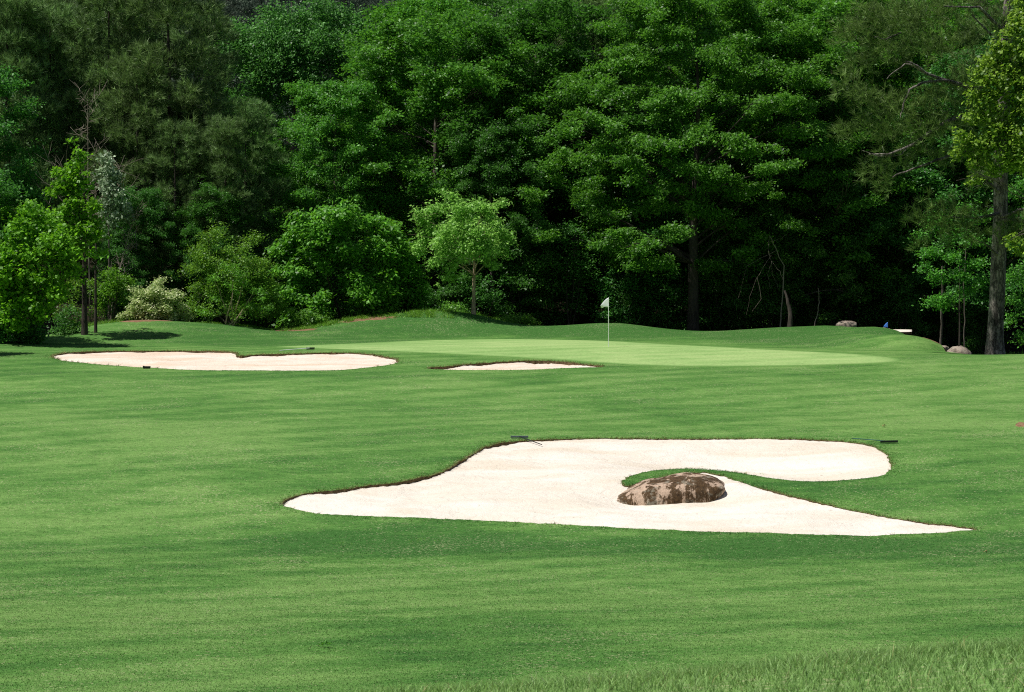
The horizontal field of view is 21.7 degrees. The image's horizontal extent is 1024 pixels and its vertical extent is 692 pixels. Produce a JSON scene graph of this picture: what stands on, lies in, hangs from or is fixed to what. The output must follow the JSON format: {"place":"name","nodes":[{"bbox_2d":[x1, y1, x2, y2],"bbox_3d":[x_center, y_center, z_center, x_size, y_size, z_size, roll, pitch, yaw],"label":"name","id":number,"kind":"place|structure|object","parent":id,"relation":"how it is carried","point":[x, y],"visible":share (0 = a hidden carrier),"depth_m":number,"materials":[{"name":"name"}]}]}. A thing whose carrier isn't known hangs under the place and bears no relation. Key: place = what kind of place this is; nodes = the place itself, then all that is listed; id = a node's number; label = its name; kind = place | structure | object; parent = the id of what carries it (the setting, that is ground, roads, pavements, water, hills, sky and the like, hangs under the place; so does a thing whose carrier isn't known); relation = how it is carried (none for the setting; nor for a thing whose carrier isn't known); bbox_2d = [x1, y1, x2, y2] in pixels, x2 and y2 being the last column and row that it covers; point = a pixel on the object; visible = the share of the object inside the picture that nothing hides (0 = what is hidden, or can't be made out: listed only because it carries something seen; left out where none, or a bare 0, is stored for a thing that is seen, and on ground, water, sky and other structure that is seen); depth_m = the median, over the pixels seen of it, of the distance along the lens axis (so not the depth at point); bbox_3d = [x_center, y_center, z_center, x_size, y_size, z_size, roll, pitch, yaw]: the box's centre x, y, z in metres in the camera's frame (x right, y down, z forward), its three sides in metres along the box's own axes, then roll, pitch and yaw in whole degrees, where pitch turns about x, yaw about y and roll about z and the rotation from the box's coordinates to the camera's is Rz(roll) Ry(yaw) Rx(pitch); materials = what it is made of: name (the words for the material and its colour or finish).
{"place":"outdoors","nodes":[
{"label":"outdoors","id":0,"kind":"place"},
{"bbox_2d":[55,351,397,361],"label":"bunker edge ground","id":1,"kind":"structure","parent":0,"point":[277,355],"depth_m":110.41,"materials":[{"name":"soil"}]},
{"bbox_2d":[55,352,395,370],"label":"bunker sand","id":2,"kind":"structure","parent":1,"relation":"on","point":[198,361],"depth_m":105.69,"materials":[{"name":"beige sand"}]},
{"bbox_2d":[270,308,458,330],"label":"weed grass","id":3,"kind":"structure","parent":0,"point":[415,313],"depth_m":129.07,"materials":[{"name":"green plant"}]},
{"bbox_2d":[0,311,1023,691],"bbox_3d":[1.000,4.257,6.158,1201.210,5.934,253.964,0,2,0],"label":"fairway ground","id":4,"kind":"structure","parent":0,"point":[62,401],"depth_m":70.94,"materials":[{"name":"green plant"}]},
{"bbox_2d":[0,164,31,291],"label":"shade tree","id":5,"kind":"object","parent":4,"relation":"on","point":[6,191],"visible":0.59,"depth_m":116.74,"materials":[{"name":"green plant"}]},
{"bbox_2d":[0,308,54,343],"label":"understorey shrub","id":6,"kind":"object","parent":4,"relation":"on","point":[34,336],"visible":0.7,"depth_m":116.15,"materials":[{"name":"green plant"}]},
{"bbox_2d":[0,198,87,341],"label":"maple tree","id":7,"kind":"object","parent":4,"relation":"on","point":[24,256],"visible":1,"depth_m":114.92,"materials":[{"name":"green plant"}]},
{"bbox_2d":[45,303,89,334],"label":"understorey shrub","id":8,"kind":"object","parent":4,"relation":"on","point":[63,326],"visible":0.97,"depth_m":121.48,"materials":[{"name":"green plant"}]},
{"bbox_2d":[38,136,111,334],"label":"maple tree","id":9,"kind":"object","parent":4,"relation":"on","point":[86,224],"visible":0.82,"depth_m":119.41,"materials":[{"name":"green plant"}]},
{"bbox_2d":[82,230,108,332],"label":"understorey tree","id":10,"kind":"object","parent":4,"relation":"on","point":[95,298],"visible":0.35,"depth_m":121.58,"materials":[{"name":"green plant"}]},
{"bbox_2d":[91,266,140,320],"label":"understorey shrub","id":11,"kind":"object","parent":4,"relation":"on","point":[111,288],"visible":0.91,"depth_m":128.33,"materials":[{"name":"green plant"}]},
{"bbox_2d":[115,275,196,321],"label":"flowering shrub","id":12,"kind":"object","parent":4,"relation":"on","point":[145,300],"visible":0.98,"depth_m":127.16,"materials":[{"name":"grey plant"}]},
{"bbox_2d":[48,348,399,367],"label":"edge grass","id":13,"kind":"structure","parent":4,"relation":"on","point":[236,353],"depth_m":109.29,"materials":[{"name":"green plant"}]},
{"bbox_2d":[167,218,289,323],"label":"bush","id":14,"kind":"object","parent":4,"relation":"on","point":[203,261],"visible":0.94,"depth_m":127.82,"materials":[{"name":"green plant"}]},
{"bbox_2d":[194,260,275,325],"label":"bush","id":15,"kind":"object","parent":4,"relation":"on","point":[212,279],"visible":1,"depth_m":126.19,"materials":[{"name":"green plant"}]},
{"bbox_2d":[278,306,333,327],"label":"understorey shrub","id":16,"kind":"object","parent":4,"relation":"on","point":[304,319],"visible":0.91,"depth_m":129.04,"materials":[{"name":"green plant"}]},
{"bbox_2d":[351,278,403,316],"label":"understorey shrub","id":17,"kind":"object","parent":4,"relation":"on","point":[389,299],"visible":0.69,"depth_m":131.08,"materials":[{"name":"green plant"}]},
{"bbox_2d":[408,188,520,314],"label":"pale tree","id":18,"kind":"object","parent":4,"relation":"on","point":[471,233],"visible":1,"depth_m":129.02,"materials":[{"name":"green plant"}]},
{"bbox_2d":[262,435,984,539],"bbox_3d":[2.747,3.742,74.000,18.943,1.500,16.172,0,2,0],"label":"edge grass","id":19,"kind":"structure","parent":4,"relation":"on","point":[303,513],"depth_m":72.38,"materials":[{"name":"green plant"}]},
{"bbox_2d":[822,0,1023,354],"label":"pine tree","id":20,"kind":"object","parent":4,"relation":"on","point":[999,229],"visible":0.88,"depth_m":111.50,"materials":[{"name":"green plant"}]},
{"bbox_2d":[943,0,1023,259],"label":"sweetgum tree","id":21,"kind":"object","parent":4,"relation":"on","point":[1010,132],"visible":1,"depth_m":106.52,"materials":[{"name":"green plant"}]},
{"bbox_2d":[3,0,1023,354],"bbox_3d":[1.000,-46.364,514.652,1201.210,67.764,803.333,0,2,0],"label":"forest floor ground","id":22,"kind":"structure","parent":0,"point":[1011,346],"depth_m":155.34,"materials":[{"name":"green plant"}]},
{"bbox_2d":[0,61,57,316],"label":"shade tree","id":23,"kind":"object","parent":22,"relation":"on","point":[8,88],"visible":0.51,"depth_m":130.72,"materials":[{"name":"green plant"}]},
{"bbox_2d":[0,0,67,311],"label":"pine tree","id":24,"kind":"object","parent":22,"relation":"on","point":[20,40],"visible":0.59,"depth_m":137.72,"materials":[{"name":"green plant"}]},
{"bbox_2d":[0,0,77,326],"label":"pine tree","id":25,"kind":"object","parent":22,"relation":"on","point":[49,2],"visible":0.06,"depth_m":148.48,"materials":[{"name":"green plant"}]},
{"bbox_2d":[3,0,100,334],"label":"pine tree","id":26,"kind":"object","parent":22,"relation":"on","point":[58,59],"visible":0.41,"depth_m":139.68,"materials":[{"name":"green plant"}]},
{"bbox_2d":[50,275,113,323],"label":"understorey shrub","id":27,"kind":"object","parent":22,"relation":"on","point":[101,308],"visible":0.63,"depth_m":128.78,"materials":[{"name":"green plant"}]},
{"bbox_2d":[28,77,142,323],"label":"dead tree","id":28,"kind":"object","parent":22,"relation":"on","point":[88,121],"visible":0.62,"depth_m":129.80,"materials":[{"name":"grey plant"}]},
{"bbox_2d":[90,150,134,321],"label":"silver leaved tree","id":29,"kind":"object","parent":22,"relation":"on","point":[112,178],"visible":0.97,"depth_m":128.63,"materials":[{"name":"grey plant"}]},
{"bbox_2d":[52,0,173,320],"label":"pine tree","id":30,"kind":"object","parent":22,"relation":"on","point":[94,131],"visible":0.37,"depth_m":139.34,"materials":[{"name":"green plant"}]},
{"bbox_2d":[69,1,166,315],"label":"pine tree","id":31,"kind":"object","parent":22,"relation":"on","point":[102,21],"visible":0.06,"depth_m":152.01,"materials":[{"name":"green plant"}]},
{"bbox_2d":[94,199,144,318],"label":"dead tree","id":32,"kind":"object","parent":22,"relation":"on","point":[132,245],"visible":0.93,"depth_m":129.41,"materials":[{"name":"grey plant"}]},
{"bbox_2d":[84,51,183,290],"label":"pine tree","id":33,"kind":"object","parent":22,"relation":"on","point":[127,67],"visible":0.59,"depth_m":136.76,"materials":[{"name":"green plant"}]},
{"bbox_2d":[90,185,197,320],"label":"oak tree","id":34,"kind":"object","parent":22,"relation":"on","point":[154,203],"visible":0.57,"depth_m":134.16,"materials":[{"name":"green plant"}]},
{"bbox_2d":[121,0,191,277],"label":"pine tree","id":35,"kind":"object","parent":22,"relation":"on","point":[163,37],"visible":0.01,"depth_m":158.45,"materials":[{"name":"green plant"}]},
{"bbox_2d":[88,0,239,281],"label":"pine tree","id":36,"kind":"object","parent":22,"relation":"on","point":[190,107],"visible":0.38,"depth_m":138.83,"materials":[{"name":"green plant"}]},
{"bbox_2d":[132,118,211,318],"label":"pine tree","id":37,"kind":"object","parent":22,"relation":"on","point":[186,131],"visible":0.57,"depth_m":135.52,"materials":[{"name":"green plant"}]},
{"bbox_2d":[142,0,251,304],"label":"pine tree","id":38,"kind":"object","parent":22,"relation":"on","point":[231,56],"visible":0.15,"depth_m":150.15,"materials":[{"name":"green plant"}]},
{"bbox_2d":[156,181,268,325],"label":"oak tree","id":39,"kind":"object","parent":22,"relation":"on","point":[193,228],"visible":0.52,"depth_m":134.62,"materials":[{"name":"green plant"}]},
{"bbox_2d":[190,111,258,316],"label":"pine tree","id":40,"kind":"object","parent":22,"relation":"on","point":[226,133],"visible":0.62,"depth_m":135.28,"materials":[{"name":"green plant"}]},
{"bbox_2d":[180,131,299,316],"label":"oak tree","id":41,"kind":"object","parent":22,"relation":"on","point":[269,175],"visible":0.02,"depth_m":149.15,"materials":[{"name":"green plant"}]},
{"bbox_2d":[205,83,292,176],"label":"oak tree","id":42,"kind":"object","parent":22,"relation":"on","point":[288,147],"visible":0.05,"depth_m":177.36,"materials":[{"name":"green plant"}]},
{"bbox_2d":[204,93,295,323],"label":"pine tree","id":43,"kind":"object","parent":22,"relation":"on","point":[258,188],"visible":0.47,"depth_m":138.12,"materials":[{"name":"green plant"}]},
{"bbox_2d":[221,0,314,126],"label":"pine tree","id":44,"kind":"object","parent":22,"relation":"on","point":[247,10],"visible":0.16,"depth_m":193.19,"materials":[{"name":"green plant"}]},
{"bbox_2d":[251,236,287,329],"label":"understorey tree","id":45,"kind":"object","parent":22,"relation":"on","point":[264,319],"visible":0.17,"depth_m":138.75,"materials":[{"name":"green plant"}]},
{"bbox_2d":[204,0,377,166],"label":"round headed tree","id":46,"kind":"object","parent":22,"relation":"on","point":[269,56],"visible":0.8,"depth_m":164.69,"materials":[{"name":"green plant"}]},
{"bbox_2d":[272,1,343,153],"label":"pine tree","id":47,"kind":"object","parent":22,"relation":"on","point":[288,8],"visible":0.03,"depth_m":183.54,"materials":[{"name":"green plant"}]},
{"bbox_2d":[260,156,362,300],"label":"oak tree","id":48,"kind":"object","parent":22,"relation":"on","point":[319,196],"visible":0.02,"depth_m":152.82,"materials":[{"name":"green plant"}]},
{"bbox_2d":[285,231,358,326],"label":"understorey tree","id":49,"kind":"object","parent":22,"relation":"on","point":[342,310],"visible":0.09,"depth_m":138.89,"materials":[{"name":"green plant"}]},
{"bbox_2d":[247,76,419,317],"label":"oak tree","id":50,"kind":"object","parent":22,"relation":"on","point":[311,101],"visible":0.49,"depth_m":139.30,"materials":[{"name":"green plant"}]},
{"bbox_2d":[253,197,431,327],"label":"drooping tree","id":51,"kind":"object","parent":22,"relation":"on","point":[391,259],"visible":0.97,"depth_m":130.80,"materials":[{"name":"green plant"}]},
{"bbox_2d":[313,0,388,88],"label":"pine tree","id":52,"kind":"object","parent":22,"relation":"on","point":[369,3],"visible":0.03,"depth_m":182.24,"materials":[{"name":"green plant"}]},
{"bbox_2d":[321,56,454,243],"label":"oak tree","id":53,"kind":"object","parent":22,"relation":"on","point":[417,127],"depth_m":157.36,"materials":[{"name":"green plant"}]},
{"bbox_2d":[292,6,556,312],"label":"oak tree","id":54,"kind":"object","parent":22,"relation":"on","point":[426,31],"visible":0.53,"depth_m":140.40,"materials":[{"name":"green plant"}]},
{"bbox_2d":[335,0,552,280],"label":"oak tree","id":55,"kind":"object","parent":22,"relation":"on","point":[406,9],"visible":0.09,"depth_m":149.02,"materials":[{"name":"green plant"}]},
{"bbox_2d":[443,271,514,317],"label":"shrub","id":56,"kind":"object","parent":22,"relation":"on","point":[481,298],"visible":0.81,"depth_m":136.28,"materials":[{"name":"green plant"}]},
{"bbox_2d":[419,118,559,318],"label":"oak tree","id":57,"kind":"object","parent":22,"relation":"on","point":[497,176],"visible":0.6,"depth_m":137.63,"materials":[{"name":"green plant"}]},
{"bbox_2d":[419,0,559,160],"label":"oak tree","id":58,"kind":"object","parent":22,"relation":"on","point":[497,5],"visible":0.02,"depth_m":162.95,"materials":[{"name":"green plant"}]},
{"bbox_2d":[438,45,589,299],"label":"oak tree","id":59,"kind":"object","parent":22,"relation":"on","point":[533,141],"visible":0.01,"depth_m":148.60,"materials":[{"name":"green plant"}]},
{"bbox_2d":[497,310,542,324],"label":"understorey shrub","id":60,"kind":"object","parent":22,"relation":"on","point":[523,319],"visible":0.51,"depth_m":132.13,"materials":[{"name":"green plant"}]},
{"bbox_2d":[488,245,562,318],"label":"understorey tree","id":61,"kind":"object","parent":22,"relation":"on","point":[537,264],"visible":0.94,"depth_m":137.32,"materials":[{"name":"green plant"}]},
{"bbox_2d":[495,245,557,324],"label":"understorey tree","id":62,"kind":"object","parent":22,"relation":"on","point":[533,295],"visible":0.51,"depth_m":138.55,"materials":[{"name":"green plant"}]},
{"bbox_2d":[410,0,669,325],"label":"oak tree","id":63,"kind":"object","parent":22,"relation":"on","point":[573,55],"visible":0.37,"depth_m":142.14,"materials":[{"name":"green plant"}]},
{"bbox_2d":[531,217,604,324],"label":"understorey tree","id":64,"kind":"object","parent":22,"relation":"on","point":[574,274],"visible":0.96,"depth_m":138.25,"materials":[{"name":"green plant"}]},
{"bbox_2d":[572,132,580,324],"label":"bare trunk","id":65,"kind":"object","parent":22,"relation":"on","point":[576,213],"visible":0.28,"depth_m":141.78,"materials":[{"name":"brown plant"}]},
{"bbox_2d":[558,251,611,323],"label":"understorey tree","id":66,"kind":"object","parent":22,"relation":"on","point":[592,295],"visible":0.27,"depth_m":143.75,"materials":[{"name":"green plant"}]},
{"bbox_2d":[541,0,650,322],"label":"pine tree","id":67,"kind":"object","parent":22,"relation":"on","point":[598,43],"visible":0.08,"depth_m":147.85,"materials":[{"name":"green plant"}]},
{"bbox_2d":[579,274,653,325],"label":"understorey tree","id":68,"kind":"object","parent":22,"relation":"on","point":[627,282],"visible":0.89,"depth_m":138.14,"materials":[{"name":"green plant"}]},
{"bbox_2d":[594,271,651,325],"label":"understorey tree","id":69,"kind":"object","parent":22,"relation":"on","point":[628,298],"visible":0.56,"depth_m":138.39,"materials":[{"name":"green plant"}]},
{"bbox_2d":[573,132,709,324],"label":"oak tree","id":70,"kind":"object","parent":22,"relation":"on","point":[629,202],"visible":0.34,"depth_m":139.84,"materials":[{"name":"green plant"}]},
{"bbox_2d":[645,264,714,329],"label":"understorey tree","id":71,"kind":"object","parent":22,"relation":"on","point":[673,293],"visible":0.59,"depth_m":137.98,"materials":[{"name":"green plant"}]},
{"bbox_2d":[591,0,774,329],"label":"oak tree","id":72,"kind":"object","parent":22,"relation":"on","point":[673,127],"visible":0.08,"depth_m":149.06,"materials":[{"name":"green plant"}]},
{"bbox_2d":[514,0,857,330],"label":"oak tree","id":73,"kind":"object","parent":22,"relation":"on","point":[628,53],"visible":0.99,"depth_m":135.11,"materials":[{"name":"green plant"}]},
{"bbox_2d":[635,38,780,328],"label":"oak tree","id":74,"kind":"object","parent":22,"relation":"on","point":[701,73],"visible":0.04,"depth_m":150.61,"materials":[{"name":"green plant"}]},
{"bbox_2d":[698,266,765,330],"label":"understorey tree","id":75,"kind":"object","parent":22,"relation":"on","point":[736,323],"visible":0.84,"depth_m":138.50,"materials":[{"name":"green plant"}]},
{"bbox_2d":[675,129,819,330],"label":"oak tree","id":76,"kind":"object","parent":22,"relation":"on","point":[719,249],"visible":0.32,"depth_m":138.50,"materials":[{"name":"green plant"}]},
{"bbox_2d":[740,255,797,328],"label":"understorey tree","id":77,"kind":"object","parent":22,"relation":"on","point":[765,320],"visible":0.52,"depth_m":138.90,"materials":[{"name":"green plant"}]},
{"bbox_2d":[735,227,810,327],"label":"understorey tree","id":78,"kind":"object","parent":22,"relation":"on","point":[754,295],"visible":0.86,"depth_m":137.68,"materials":[{"name":"green plant"}]},
{"bbox_2d":[683,79,878,326],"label":"oak tree","id":79,"kind":"object","parent":22,"relation":"on","point":[836,197],"visible":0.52,"depth_m":137.41,"materials":[{"name":"green plant"}]},
{"bbox_2d":[776,231,858,326],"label":"understorey tree","id":80,"kind":"object","parent":22,"relation":"on","point":[810,322],"visible":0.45,"depth_m":139.58,"materials":[{"name":"green plant"}]},
{"bbox_2d":[692,0,956,325],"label":"oak tree","id":81,"kind":"object","parent":22,"relation":"on","point":[824,14],"visible":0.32,"depth_m":138.51,"materials":[{"name":"green plant"}]},
{"bbox_2d":[772,15,1013,326],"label":"oak tree","id":82,"kind":"object","parent":22,"relation":"on","point":[898,76],"visible":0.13,"depth_m":142.58,"materials":[{"name":"green plant"}]},
{"bbox_2d":[876,281,931,336],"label":"understorey tree","id":83,"kind":"object","parent":22,"relation":"on","point":[910,315],"visible":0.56,"depth_m":138.19,"materials":[{"name":"green plant"}]},
{"bbox_2d":[843,110,968,328],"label":"oak tree","id":84,"kind":"object","parent":22,"relation":"on","point":[886,240],"visible":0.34,"depth_m":139.25,"materials":[{"name":"green plant"}]},
{"bbox_2d":[897,287,953,347],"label":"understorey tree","id":85,"kind":"object","parent":22,"relation":"on","point":[937,340],"visible":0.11,"depth_m":143.51,"materials":[{"name":"green plant"}]},
{"bbox_2d":[852,0,1012,318],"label":"oak tree","id":86,"kind":"object","parent":22,"relation":"on","point":[961,12],"visible":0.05,"depth_m":150.84,"materials":[{"name":"green plant"}]},
{"bbox_2d":[912,291,966,339],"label":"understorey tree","id":87,"kind":"object","parent":22,"relation":"on","point":[953,330],"visible":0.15,"depth_m":146.22,"materials":[{"name":"green plant"}]},
{"bbox_2d":[878,42,1023,337],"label":"oak tree","id":88,"kind":"object","parent":22,"relation":"on","point":[943,188],"visible":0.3,"depth_m":137.90,"materials":[{"name":"green plant"}]},
{"bbox_2d":[908,199,1013,345],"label":"understorey tree","id":89,"kind":"object","parent":22,"relation":"on","point":[943,301],"visible":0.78,"depth_m":118.59,"materials":[{"name":"green plant"}]},
{"bbox_2d":[949,302,987,354],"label":"understorey tree","id":90,"kind":"object","parent":22,"relation":"on","point":[973,346],"visible":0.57,"depth_m":138.37,"materials":[{"name":"green plant"}]},
{"bbox_2d":[949,250,1009,354],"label":"understorey tree","id":91,"kind":"object","parent":22,"relation":"on","point":[988,257],"visible":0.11,"depth_m":144.12,"materials":[{"name":"green plant"}]},
{"bbox_2d":[975,174,1023,347],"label":"understorey tree","id":92,"kind":"object","parent":22,"relation":"on","point":[1016,299],"visible":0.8,"depth_m":118.07,"materials":[{"name":"green plant"}]},
{"bbox_2d":[979,32,1023,271],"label":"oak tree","id":93,"kind":"object","parent":22,"relation":"on","point":[1017,202],"visible":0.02,"depth_m":149.37,"materials":[{"name":"green plant"}]},
{"bbox_2d":[429,361,602,368],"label":"bunker edge ground","id":94,"kind":"structure","parent":0,"point":[532,362],"depth_m":104.57,"materials":[{"name":"soil"}]},
{"bbox_2d":[445,362,591,369],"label":"bunker sand","id":95,"kind":"structure","parent":94,"relation":"on","point":[516,366],"depth_m":103.49,"materials":[{"name":"beige sand"}]},
{"bbox_2d":[278,339,900,366],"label":"putting green ground","id":96,"kind":"structure","parent":0,"point":[628,353],"depth_m":110.18,"materials":[{"name":"green plant"}]},
{"bbox_2d":[196,629,1023,691],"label":"rough grass","id":97,"kind":"structure","parent":0,"point":[933,652],"depth_m":12.11,"materials":[{"name":"green plant"}]},
{"bbox_2d":[282,438,974,529],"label":"bunker edge ground","id":98,"kind":"structure","parent":0,"point":[413,480],"depth_m":74.08,"materials":[{"name":"soil"}]},
{"bbox_2d":[283,439,971,535],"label":"bunker sand","id":99,"kind":"structure","parent":98,"relation":"on","point":[572,482],"depth_m":72.35,"materials":[{"name":"beige sand"}]},
{"bbox_2d":[617,472,724,505],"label":"boulder","id":100,"kind":"object","parent":99,"relation":"on","point":[684,487],"visible":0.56,"depth_m":71.63,"materials":[{"name":"brown stone"}]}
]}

